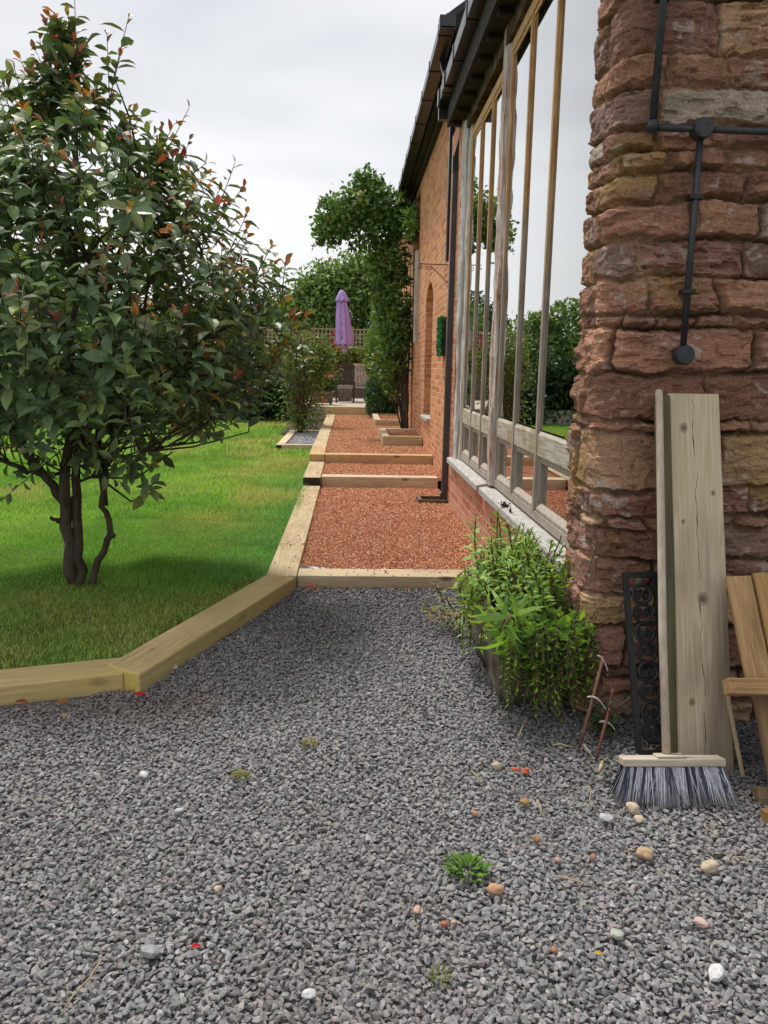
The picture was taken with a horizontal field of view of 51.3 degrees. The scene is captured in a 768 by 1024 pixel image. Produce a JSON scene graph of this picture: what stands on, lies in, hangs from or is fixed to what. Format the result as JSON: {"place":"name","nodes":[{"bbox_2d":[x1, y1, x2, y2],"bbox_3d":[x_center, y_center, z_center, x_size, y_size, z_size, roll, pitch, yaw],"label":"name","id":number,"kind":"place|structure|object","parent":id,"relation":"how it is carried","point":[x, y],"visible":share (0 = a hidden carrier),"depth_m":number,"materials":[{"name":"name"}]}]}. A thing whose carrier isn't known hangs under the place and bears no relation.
{"place":"outdoors","nodes":[
{"label":"outdoors","id":0,"kind":"place"},
{"bbox_2d":[0,418,310,669],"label":"lawn","id":1,"kind":"structure","parent":0,"point":[48,656],"depth_m":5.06,"materials":[{"name":"plant"}]},
{"bbox_2d":[0,0,316,585],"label":"photinia tree","id":2,"kind":"object","parent":1,"relation":"on","point":[34,320],"visible":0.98,"depth_m":4.53,"materials":[{"name":"green plant"}]},
{"bbox_2d":[171,409,202,436],"bbox_3d":[-3.886,-1.763,15.790,0.736,0.555,0.732,1,10,-2],"label":"planting bed","id":3,"kind":"object","parent":1,"relation":"on","point":[173,427],"visible":0.06,"depth_m":15.57,"materials":[{"name":"soil"}]},
{"bbox_2d":[238,373,297,421],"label":"border shrub","id":4,"kind":"object","parent":1,"relation":"on","point":[267,408],"visible":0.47,"depth_m":19.87,"materials":[{"name":"green plant"}]},
{"bbox_2d":[276,430,319,449],"bbox_3d":[-1.561,-1.364,15.212,0.682,0.135,3.273,1,10,-2],"label":"timber edging","id":5,"kind":"object","parent":1,"relation":"on","point":[283,441],"visible":0.41,"depth_m":13.64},
{"bbox_2d":[281,420,323,433],"bbox_3d":[-1.884,-1.990,18.581,0.940,0.001,4.600,1,10,-2],"label":"planting bed","id":6,"kind":"object","parent":1,"relation":"on","point":[288,429],"visible":0.2,"depth_m":18.27,"materials":[{"name":"soil"}]},
{"bbox_2d":[268,306,344,432],"bbox_3d":[-1.628,-2.677,16.420,1.646,2.975,1.582,1,10,-2],"label":"rose bush","id":7,"kind":"object","parent":1,"relation":"on","point":[322,363],"visible":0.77,"depth_m":16.29,"materials":[{"name":"green plant"}]},
{"label":"pale chippings bed","id":8,"kind":"structure","parent":1,"relation":"on","visible":0},
{"bbox_2d":[287,432,318,443],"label":"pale chippings","id":9,"kind":"object","parent":8,"relation":"on","point":[305,438],"visible":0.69,"depth_m":15.13,"materials":[{"name":"gravel"}]},
{"bbox_2d":[0,0,464,354],"label":"sky","id":10,"kind":"structure","parent":0,"point":[302,95],"materials":[{"name":"white"}]},
{"bbox_2d":[183,397,385,420],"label":"patio","id":11,"kind":"structure","parent":0,"point":[358,402],"depth_m":21.20,"materials":[{"name":"stone"}]},
{"bbox_2d":[243,327,371,370],"bbox_3d":[-2.396,-5.175,27.649,4.900,2.430,0.100,1,10,-2],"label":"trellis fence","id":12,"kind":"object","parent":11,"relation":"on","point":[334,337],"visible":0.27,"depth_m":27.48,"materials":[{"name":"brown wood"}]},
{"bbox_2d":[259,369,367,397],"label":"patio wall","id":13,"kind":"structure","parent":11,"relation":"on","point":[359,392],"depth_m":26.94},
{"bbox_2d":[262,344,369,370],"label":"golden hedge","id":14,"kind":"object","parent":13,"relation":"on","point":[354,356],"visible":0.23,"depth_m":26.76,"materials":[{"name":"green plant"}]},
{"bbox_2d":[310,391,332,404],"bbox_3d":[-1.687,-3.081,21.596,0.600,0.355,0.300,1,10,-2],"label":"flower trough","id":15,"kind":"object","parent":11,"relation":"on","point":[329,396],"visible":0.56,"depth_m":21.45,"materials":[{"name":"brown wood"}]},
{"bbox_2d":[306,374,337,403],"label":"geranium","id":16,"kind":"object","parent":15,"relation":"in","point":[328,387],"visible":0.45,"depth_m":21.42,"materials":[{"name":"green plant"}]},
{"bbox_2d":[335,290,353,397],"bbox_3d":[-1.194,-4.993,24.059,0.573,3.270,0.559,1,10,-2],"label":"parasol","id":17,"kind":"object","parent":11,"relation":"on","point":[344,328],"visible":0.99,"depth_m":23.79,"materials":[{"name":"purple fabric"}]},
{"bbox_2d":[335,364,353,402],"bbox_3d":[-1.123,-3.701,23.009,0.540,1.100,0.535,1,10,-2],"label":"garden chair","id":18,"kind":"object","parent":11,"relation":"on","point":[349,366],"visible":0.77,"depth_m":23.17,"materials":[{"name":"brown wood"}]},
{"bbox_2d":[338,389,351,400],"bbox_3d":[-1.185,-3.551,24.323,0.420,0.340,0.310,1,10,-2],"label":"wooden crate","id":19,"kind":"object","parent":11,"relation":"on","point":[344,395],"visible":0.88,"depth_m":24.18,"materials":[{"name":"brown wood"}]},
{"bbox_2d":[353,363,368,400],"bbox_3d":[-0.640,-3.918,24.202,0.630,1.125,0.720,1,10,-2],"label":"garden chair","id":20,"kind":"object","parent":11,"relation":"on","point":[356,365],"visible":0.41,"depth_m":24.37,"materials":[{"name":"grey wood"}]},
{"bbox_2d":[0,586,767,1023],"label":"grey gravel","id":21,"kind":"structure","parent":0,"point":[306,606],"depth_m":2.42,"materials":[{"name":"gravel"}]},
{"bbox_2d":[14,699,28,702],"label":"fallen leaf","id":22,"kind":"object","parent":21,"relation":"on","point":[21,700],"visible":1,"depth_m":3.35,"materials":[{"name":"orange plant"}]},
{"bbox_2d":[55,698,70,702],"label":"fallen leaf","id":23,"kind":"object","parent":21,"relation":"on","point":[63,700],"visible":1,"depth_m":3.36,"materials":[{"name":"orange plant"}]},
{"bbox_2d":[60,958,101,1015],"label":"dry stalk","id":24,"kind":"object","parent":21,"relation":"on","point":[83,984],"visible":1,"depth_m":1.82,"materials":[{"name":"plant"}]},
{"bbox_2d":[140,771,147,777],"bbox_3d":[-0.839,0.919,2.799,0.029,0.017,0.035,-2,18,-31],"label":"stone chip","id":25,"kind":"object","parent":21,"relation":"on","point":[143,774],"visible":1,"depth_m":2.79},
{"bbox_2d":[141,944,159,958],"bbox_3d":[-0.570,1.071,1.954,0.045,0.026,0.053,7,-6,-37],"label":"stone chip","id":26,"kind":"object","parent":21,"relation":"on","point":[150,951],"visible":1,"depth_m":1.94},
{"bbox_2d":[174,807,183,812],"bbox_3d":[-0.660,0.961,2.579,0.031,0.015,0.022,-13,5,-21],"label":"stone chip","id":27,"kind":"object","parent":21,"relation":"on","point":[178,810],"visible":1,"depth_m":2.57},
{"bbox_2d":[214,885,221,892],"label":"pebble","id":28,"kind":"object","parent":21,"relation":"on","point":[217,888],"visible":1,"depth_m":2.19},
{"bbox_2d":[230,768,249,780],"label":"moss clump","id":29,"kind":"object","parent":21,"relation":"on","point":[244,772],"visible":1,"depth_m":2.81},
{"bbox_2d":[301,988,316,998],"bbox_3d":[-0.172,1.104,1.831,0.034,0.018,0.026,-7,13,-37],"label":"stone chip","id":30,"kind":"object","parent":21,"relation":"on","point":[309,993],"visible":1,"depth_m":1.83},
{"bbox_2d":[301,736,318,746],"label":"moss clump","id":31,"kind":"object","parent":21,"relation":"on","point":[304,742],"visible":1,"depth_m":3.06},
{"bbox_2d":[275,485,462,593],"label":"spilled chippings","id":32,"kind":"object","parent":21,"relation":"on","point":[344,568],"visible":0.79,"depth_m":5.41,"materials":[{"name":"gravel"}]},
{"bbox_2d":[413,905,420,913],"bbox_3d":[0.088,1.057,2.124,0.021,0.016,0.029,-2,9,5],"label":"pebble","id":33,"kind":"object","parent":21,"relation":"on","point":[417,909],"visible":1,"depth_m":2.12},
{"bbox_2d":[429,963,452,985],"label":"moss clump","id":34,"kind":"object","parent":21,"relation":"on","point":[443,968],"visible":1,"depth_m":1.90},
{"bbox_2d":[418,577,468,638],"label":"self seeded plant","id":35,"kind":"object","parent":21,"relation":"on","point":[458,624],"visible":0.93,"depth_m":4.38,"materials":[{"name":"green plant"}]},
{"bbox_2d":[440,920,447,927],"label":"pebble","id":36,"kind":"object","parent":21,"relation":"on","point":[443,923],"visible":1,"depth_m":2.07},
{"bbox_2d":[442,850,493,882],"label":"weed tuft","id":37,"kind":"object","parent":21,"relation":"on","point":[457,859],"visible":1,"depth_m":2.31,"materials":[{"name":"plant"}]},
{"bbox_2d":[487,883,504,894],"bbox_3d":[0.309,1.042,2.208,0.052,0.034,0.034,5,10,-13],"label":"pebble","id":38,"kind":"object","parent":21,"relation":"on","point":[495,889],"visible":1,"depth_m":2.20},
{"bbox_2d":[492,762,500,769],"bbox_3d":[0.409,0.920,2.905,0.036,0.026,0.025,-2,13,13],"label":"pebble","id":39,"kind":"object","parent":21,"relation":"on","point":[496,765],"visible":1,"depth_m":2.90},
{"bbox_2d":[511,767,528,773],"bbox_3d":[0.491,0.930,2.881,0.067,0.014,0.038,1,10,-2],"label":"broken tile","id":40,"kind":"object","parent":21,"relation":"on","point":[524,771],"visible":1,"depth_m":2.88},
{"bbox_2d":[466,565,575,705],"bbox_3d":[0.631,0.581,3.901,0.338,0.430,0.993,1,10,-2],"label":"stone trough","id":41,"kind":"object","parent":21,"relation":"on","point":[491,663],"visible":0.11,"depth_m":3.54,"materials":[{"name":"stone"}]},
{"bbox_2d":[448,506,558,653],"bbox_3d":[0.561,0.364,3.822,0.481,0.659,1.018,1,10,-2],"label":"leafy plant","id":42,"kind":"object","parent":41,"relation":"in","point":[478,578],"visible":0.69,"depth_m":3.79,"materials":[{"name":"green plant"}]},
{"bbox_2d":[472,588,547,669],"bbox_3d":[0.529,0.493,3.314,0.307,0.367,0.353,5,11,23],"label":"broad leaf plant","id":43,"kind":"object","parent":41,"relation":"in","point":[519,614],"visible":0.88,"depth_m":3.26,"materials":[{"name":"plant"}]},
{"bbox_2d":[478,531,578,619],"bbox_3d":[0.697,0.306,3.759,0.480,0.364,0.986,1,10,-2],"label":"bushy plant","id":44,"kind":"object","parent":41,"relation":"in","point":[541,593],"visible":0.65,"depth_m":3.51,"materials":[{"name":"green plant"}]},
{"bbox_2d":[491,607,601,722],"bbox_3d":[0.675,0.617,3.374,0.466,0.471,0.354,1,10,-2],"label":"trailing plant","id":45,"kind":"object","parent":41,"relation":"in","point":[558,645],"visible":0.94,"depth_m":3.28,"materials":[{"name":"green plant"}]},
{"bbox_2d":[520,798,529,805],"bbox_3d":[0.469,0.966,2.666,0.032,0.024,0.038,9,5,27],"label":"pebble","id":46,"kind":"object","parent":21,"relation":"on","point":[524,801],"visible":1,"depth_m":2.65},
{"bbox_2d":[533,834,540,842],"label":"pebble","id":47,"kind":"object","parent":21,"relation":"on","point":[536,838],"visible":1,"depth_m":2.45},
{"bbox_2d":[551,946,557,953],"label":"pebble","id":48,"kind":"object","parent":21,"relation":"on","point":[554,949],"visible":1,"depth_m":1.98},
{"bbox_2d":[552,876,595,887],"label":"dry stalk","id":49,"kind":"object","parent":21,"relation":"on","point":[574,880],"visible":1,"depth_m":2.23,"materials":[{"name":"plant"}]},
{"bbox_2d":[577,655,607,752],"bbox_3d":[0.827,0.741,3.113,0.069,0.324,0.272,7,12,31],"label":"rusty fork","id":50,"kind":"object","parent":21,"relation":"on","point":[591,704],"visible":1,"depth_m":3.11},
{"bbox_2d":[597,760,603,773],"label":"dry stalk","id":51,"kind":"object","parent":21,"relation":"on","point":[600,768],"visible":1,"depth_m":2.86,"materials":[{"name":"plant"}]},
{"bbox_2d":[594,688,614,760],"bbox_3d":[0.859,0.817,3.083,0.057,0.190,0.278,7,12,32],"label":"rusty fork","id":52,"kind":"object","parent":21,"relation":"on","point":[605,721],"visible":0.99,"depth_m":3.07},
{"bbox_2d":[582,688,630,742],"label":"ground weed","id":53,"kind":"object","parent":21,"relation":"on","point":[597,718],"visible":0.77,"depth_m":3.18,"materials":[{"name":"green plant"}]},
{"bbox_2d":[599,813,613,822],"bbox_3d":[0.717,0.985,2.580,0.047,0.021,0.036,9,16,34],"label":"stone chip","id":54,"kind":"object","parent":21,"relation":"on","point":[606,817],"visible":1,"depth_m":2.57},
{"bbox_2d":[610,928,623,939],"bbox_3d":[0.595,1.080,2.047,0.034,0.022,0.045,4,1,15],"label":"stone chip","id":55,"kind":"object","parent":21,"relation":"on","point":[616,934],"visible":1,"depth_m":2.03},
{"bbox_2d":[626,802,639,814],"bbox_3d":[0.819,0.976,2.633,0.036,0.041,0.052,-17,14,-28],"label":"pebble","id":56,"kind":"object","parent":21,"relation":"on","point":[632,808],"visible":0.97,"depth_m":2.62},
{"bbox_2d":[634,815,644,822],"bbox_3d":[0.821,0.989,2.574,0.033,0.022,0.033,-11,17,-20],"label":"pebble","id":57,"kind":"object","parent":21,"relation":"on","point":[639,819],"visible":1,"depth_m":2.57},
{"bbox_2d":[635,847,653,860],"bbox_3d":[0.776,1.020,2.382,0.052,0.038,0.039,11,12,19],"label":"pebble","id":58,"kind":"object","parent":21,"relation":"on","point":[644,853],"visible":1,"depth_m":2.37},
{"bbox_2d":[654,395,677,752],"bbox_3d":[1.069,0.267,3.030,0.046,1.421,0.055,0,-3,-2],"label":"timber post","id":59,"kind":"object","parent":21,"relation":"on","point":[670,600],"visible":0.36,"depth_m":3.01,"materials":[{"name":"brown wood"}]},
{"bbox_2d":[607,389,740,811],"bbox_3d":[0.987,0.266,2.840,0.447,1.375,0.630,1,10,-2],"label":"broom","id":60,"kind":"object","parent":21,"relation":"on","point":[668,776],"visible":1,"depth_m":2.71,"materials":[{"name":"brown wood"}]},
{"bbox_2d":[693,917,708,927],"bbox_3d":[0.830,1.074,2.094,0.027,0.022,0.044,-4,3,-24],"label":"stone chip","id":61,"kind":"object","parent":21,"relation":"on","point":[701,922],"visible":1,"depth_m":2.08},
{"bbox_2d":[700,859,717,873],"bbox_3d":[0.945,1.032,2.330,0.057,0.038,0.042,-4,6,-14],"label":"pebble","id":62,"kind":"object","parent":21,"relation":"on","point":[709,866],"visible":1,"depth_m":2.31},
{"bbox_2d":[708,963,724,981],"bbox_3d":[0.795,1.106,1.918,0.037,0.022,0.053,0,18,39],"label":"stone chip","id":63,"kind":"object","parent":21,"relation":"on","point":[716,971],"visible":1,"depth_m":1.91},
{"bbox_2d":[726,696,744,778],"bbox_3d":[1.277,0.723,2.957,0.012,0.499,0.013,-5,-15,-1],"label":"lath","id":64,"kind":"object","parent":21,"relation":"on","point":[735,739],"visible":0.68,"depth_m":2.93,"materials":[{"name":"brown wood"}]},
{"bbox_2d":[730,856,749,862],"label":"dry stalk","id":65,"kind":"object","parent":21,"relation":"on","point":[739,857],"visible":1,"depth_m":2.35,"materials":[{"name":"plant"}]},
{"bbox_2d":[722,572,767,804],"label":"wooden chair","id":66,"kind":"object","parent":21,"relation":"on","point":[753,651],"visible":0.96,"depth_m":2.83,"materials":[{"name":"wood"}]},
{"bbox_2d":[761,808,767,822],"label":"timber scrap","id":67,"kind":"object","parent":21,"relation":"on","point":[764,814],"visible":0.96,"depth_m":2.61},
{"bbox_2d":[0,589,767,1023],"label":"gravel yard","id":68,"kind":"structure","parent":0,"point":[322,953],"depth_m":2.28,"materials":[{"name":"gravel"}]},
{"bbox_2d":[0,658,123,705],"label":"timber sleeper","id":69,"kind":"object","parent":68,"relation":"on","point":[55,681],"visible":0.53,"depth_m":3.50,"materials":[{"name":"wood"}]},
{"bbox_2d":[133,691,145,695],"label":"fallen leaf","id":70,"kind":"object","parent":68,"relation":"on","point":[139,693],"visible":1,"depth_m":3.45,"materials":[{"name":"red plant"}]},
{"bbox_2d":[108,573,294,693],"bbox_3d":[-0.914,0.630,4.413,0.205,0.152,1.828,4,11,16],"label":"timber sleeper","id":71,"kind":"object","parent":68,"relation":"on","point":[143,667],"visible":0.67,"depth_m":4.11,"materials":[{"name":"wood"}]},
{"bbox_2d":[297,568,466,589],"bbox_3d":[0.092,0.468,5.400,1.335,0.122,0.200,1,10,-2],"label":"timber sleeper","id":72,"kind":"object","parent":68,"relation":"on","point":[379,578],"visible":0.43,"depth_m":5.30,"materials":[{"name":"wood"}]},
{"bbox_2d":[622,572,661,754],"bbox_3d":[1.025,0.585,3.116,0.158,0.664,0.273,1,10,-2],"label":"iron grille","id":73,"kind":"object","parent":68,"relation":"on","point":[637,631],"visible":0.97,"depth_m":3.12,"materials":[{"name":"metal"}]},
{"bbox_2d":[667,393,733,772],"bbox_3d":[1.189,0.266,3.025,0.196,1.444,0.046,0,-6,-2],"label":"plank","id":74,"kind":"object","parent":68,"relation":"on","point":[702,663],"visible":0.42,"depth_m":3.00,"materials":[{"name":"wood"}]},
{"bbox_2d":[303,488,477,569],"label":"red path","id":75,"kind":"structure","parent":0,"point":[386,538],"depth_m":6.49,"materials":[{"name":"gravel"}]},
{"bbox_2d":[300,564,326,568],"bbox_3d":[-0.432,0.404,5.546,0.300,0.061,0.140,1,10,-2],"label":"membrane","id":76,"kind":"object","parent":75,"relation":"on","point":[304,566],"visible":0.2,"depth_m":5.57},
{"bbox_2d":[322,474,437,488],"bbox_3d":[-0.052,-0.361,9.531,1.373,0.136,0.200,1,10,-2],"label":"timber sleeper","id":77,"kind":"object","parent":75,"relation":"on","point":[377,481],"visible":0.81,"depth_m":9.44,"materials":[{"name":"wood"}]},
{"bbox_2d":[416,495,448,503],"bbox_3d":[0.516,-0.115,8.586,0.315,0.085,0.310,1,10,-2],"label":"drain gully","id":78,"kind":"object","parent":75,"relation":"on","point":[420,499],"visible":0.59,"depth_m":8.49,"materials":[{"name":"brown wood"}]},
{"bbox_2d":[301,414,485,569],"bbox_3d":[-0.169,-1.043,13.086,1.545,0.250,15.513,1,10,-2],"label":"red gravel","id":79,"kind":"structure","parent":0,"point":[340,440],"depth_m":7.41,"materials":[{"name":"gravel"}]},
{"bbox_2d":[361,301,389,377],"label":"bamboo shrub","id":80,"kind":"object","parent":79,"relation":"on","point":[372,342],"visible":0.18,"depth_m":19.98,"materials":[{"name":"green plant"}]},
{"label":"ground","id":81,"kind":"structure","parent":0,"visible":0},
{"bbox_2d":[0,322,77,409],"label":"border shrub","id":82,"kind":"object","parent":81,"relation":"on","point":[3,369],"visible":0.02,"depth_m":20.25,"materials":[{"name":"green plant"}]},
{"bbox_2d":[0,239,117,355],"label":"field tree","id":83,"kind":"object","parent":81,"relation":"on","point":[59,287],"depth_m":39.34,"materials":[{"name":"green plant"}]},
{"bbox_2d":[62,338,144,413],"bbox_3d":[-7.241,-3.438,20.918,2.631,2.490,1.908,1,10,-2],"label":"border shrub","id":84,"kind":"object","parent":81,"relation":"on","point":[74,370],"visible":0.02,"depth_m":20.56,"materials":[{"name":"green plant"}]},
{"bbox_2d":[74,288,238,350],"bbox_3d":[-10.159,-7.788,36.862,8.437,4.999,3.441,1,10,-2],"label":"hedgerow tree","id":85,"kind":"object","parent":81,"relation":"on","point":[87,322],"visible":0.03,"depth_m":36.06,"materials":[{"name":"green plant"}]},
{"bbox_2d":[143,321,205,412],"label":"border shrub","id":86,"kind":"object","parent":81,"relation":"on","point":[183,365],"depth_m":20.78,"materials":[{"name":"green plant"}]},
{"bbox_2d":[190,350,258,417],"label":"border shrub","id":87,"kind":"object","parent":81,"relation":"on","point":[214,391],"visible":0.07,"depth_m":20.56,"materials":[{"name":"green plant"}]},
{"bbox_2d":[241,286,297,354],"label":"round tree","id":88,"kind":"object","parent":81,"relation":"on","point":[260,297],"visible":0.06,"depth_m":44.86,"materials":[{"name":"green plant"}]},
{"bbox_2d":[267,520,310,588],"bbox_3d":[-0.716,0.303,6.236,0.200,0.122,1.985,1,10,-2],"label":"timber sleeper","id":89,"kind":"object","parent":81,"relation":"on","point":[284,559],"visible":0.57,"depth_m":5.98,"materials":[{"name":"wood"}]},
{"bbox_2d":[212,325,369,370],"bbox_3d":[-2.483,-5.425,29.797,8.682,3.211,2.099,1,10,-2],"label":"boundary hedge","id":90,"kind":"object","parent":81,"relation":"on","point":[252,352],"visible":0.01,"depth_m":29.34,"materials":[{"name":"green plant"}]},
{"bbox_2d":[289,485,319,522],"bbox_3d":[-0.799,-0.063,8.277,0.200,0.122,2.155,1,10,-2],"label":"timber sleeper","id":91,"kind":"object","parent":81,"relation":"on","point":[306,509],"visible":0.46,"depth_m":7.99,"materials":[{"name":"wood"}]},
{"bbox_2d":[303,461,324,484],"bbox_3d":[-0.875,-0.500,10.096,0.205,0.094,1.635,1,10,-3],"label":"timber sleeper","id":92,"kind":"object","parent":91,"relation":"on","point":[313,473],"visible":0.86,"depth_m":9.62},
{"bbox_2d":[261,236,380,360],"bbox_3d":[-1.668,-8.534,35.027,8.139,7.372,4.377,1,10,-2],"label":"garden tree","id":93,"kind":"object","parent":81,"relation":"on","point":[319,290],"visible":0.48,"depth_m":34.14,"materials":[{"name":"green plant"}]},
{"bbox_2d":[384,0,767,722],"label":"barn","id":94,"kind":"structure","parent":81,"relation":"on","point":[584,182],"depth_m":3.34,"materials":[{"name":"red brick"}]},
{"bbox_2d":[420,414,429,421],"bbox_3d":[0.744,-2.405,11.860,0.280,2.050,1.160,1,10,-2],"label":"doorstep","id":95,"kind":"structure","parent":94,"relation":"in","point":[426,417],"depth_m":12.01,"materials":[{"name":"white stone"}]},
{"bbox_2d":[435,315,446,356],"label":"green wall panel","id":96,"kind":"structure","parent":94,"relation":"attached to","point":[441,328],"depth_m":9.48,"materials":[{"name":"green plant"}]},
{"bbox_2d":[447,70,502,490],"bbox_3d":[0.802,-1.864,7.013,0.175,3.107,2.010,1,10,-2],"label":"window","id":97,"kind":"structure","parent":94,"relation":"in","point":[486,131],"depth_m":6.81,"materials":[{"name":"white"}]},
{"bbox_2d":[498,500,512,512],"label":"dried sprig","id":98,"kind":"object","parent":94,"relation":"on","point":[504,504],"visible":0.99,"depth_m":5.25,"materials":[{"name":"grey plant"}]},
{"bbox_2d":[479,0,600,575],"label":"window","id":99,"kind":"structure","parent":94,"relation":"in","point":[553,81],"depth_m":4.56,"materials":[{"name":"white"}]},
{"bbox_2d":[586,534,636,627],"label":"wall weed","id":100,"kind":"object","parent":94,"relation":"attached to","point":[609,591],"depth_m":3.26,"materials":[{"name":"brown plant"}]},
{"label":"upper red path","id":101,"kind":"structure","parent":0,"visible":0},
{"bbox_2d":[309,445,326,460],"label":"timber sleeper","id":102,"kind":"object","parent":101,"relation":"on","point":[317,452],"visible":0.86,"depth_m":10.98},
{"bbox_2d":[314,431,329,444],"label":"timber sleeper","id":103,"kind":"object","parent":101,"relation":"on","point":[322,438],"visible":0.62,"depth_m":13.35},
{"bbox_2d":[320,415,334,430],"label":"timber sleeper","id":104,"kind":"object","parent":101,"relation":"on","point":[328,423],"visible":0.6,"depth_m":16.97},
{"bbox_2d":[325,406,367,417],"bbox_3d":[-0.967,-2.531,20.615,1.110,0.355,0.100,1,10,-2],"label":"timber sleeper","id":105,"kind":"object","parent":101,"relation":"on","point":[330,410],"visible":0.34,"depth_m":20.55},
{"bbox_2d":[303,162,419,428],"bbox_3d":[-0.394,-3.883,14.603,2.233,4.822,2.032,1,10,-2],"label":"climbing rose","id":106,"kind":"object","parent":101,"relation":"on","point":[368,211],"visible":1,"depth_m":14.47,"materials":[{"name":"green plant"}]},
{"bbox_2d":[362,370,397,417],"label":"clipped hedge","id":107,"kind":"object","parent":101,"relation":"on","point":[377,401],"visible":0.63,"depth_m":19.46,"materials":[{"name":"green plant"}]},
{"bbox_2d":[372,413,400,425],"bbox_3d":[0.070,-2.075,18.125,0.615,0.172,2.420,1,10,-2],"label":"raised bed","id":108,"kind":"object","parent":101,"relation":"on","point":[377,420],"visible":0.55,"depth_m":16.94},
{"label":"brown chippings bed","id":109,"kind":"structure","parent":108,"relation":"in","visible":0},
{"bbox_2d":[378,415,400,419],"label":"brown chippings","id":110,"kind":"object","parent":109,"relation":"on","point":[390,417],"visible":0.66,"depth_m":18.29,"materials":[{"name":"gravel"}]},
{"bbox_2d":[379,428,422,446],"bbox_3d":[0.256,-1.229,13.323,0.625,0.202,1.680,1,10,-2],"label":"raised bed","id":111,"kind":"object","parent":101,"relation":"on","point":[386,439],"visible":0.62,"depth_m":12.50,"materials":[{"name":"wood"}]},
{"label":"red chippings bed","id":112,"kind":"structure","parent":111,"relation":"in","visible":0},
{"bbox_2d":[387,431,419,435],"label":"red chippings","id":113,"kind":"object","parent":112,"relation":"on","point":[402,433],"visible":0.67,"depth_m":13.47,"materials":[{"name":"gravel"}]},
{"label":"red path middle","id":114,"kind":"structure","parent":0,"visible":0},
{"bbox_2d":[325,453,432,464],"bbox_3d":[-0.075,-0.732,11.050,1.480,0.132,0.200,1,10,-2],"label":"timber sleeper","id":115,"kind":"object","parent":114,"relation":"on","point":[376,458],"visible":0.84,"depth_m":10.95,"materials":[{"name":"wood"}]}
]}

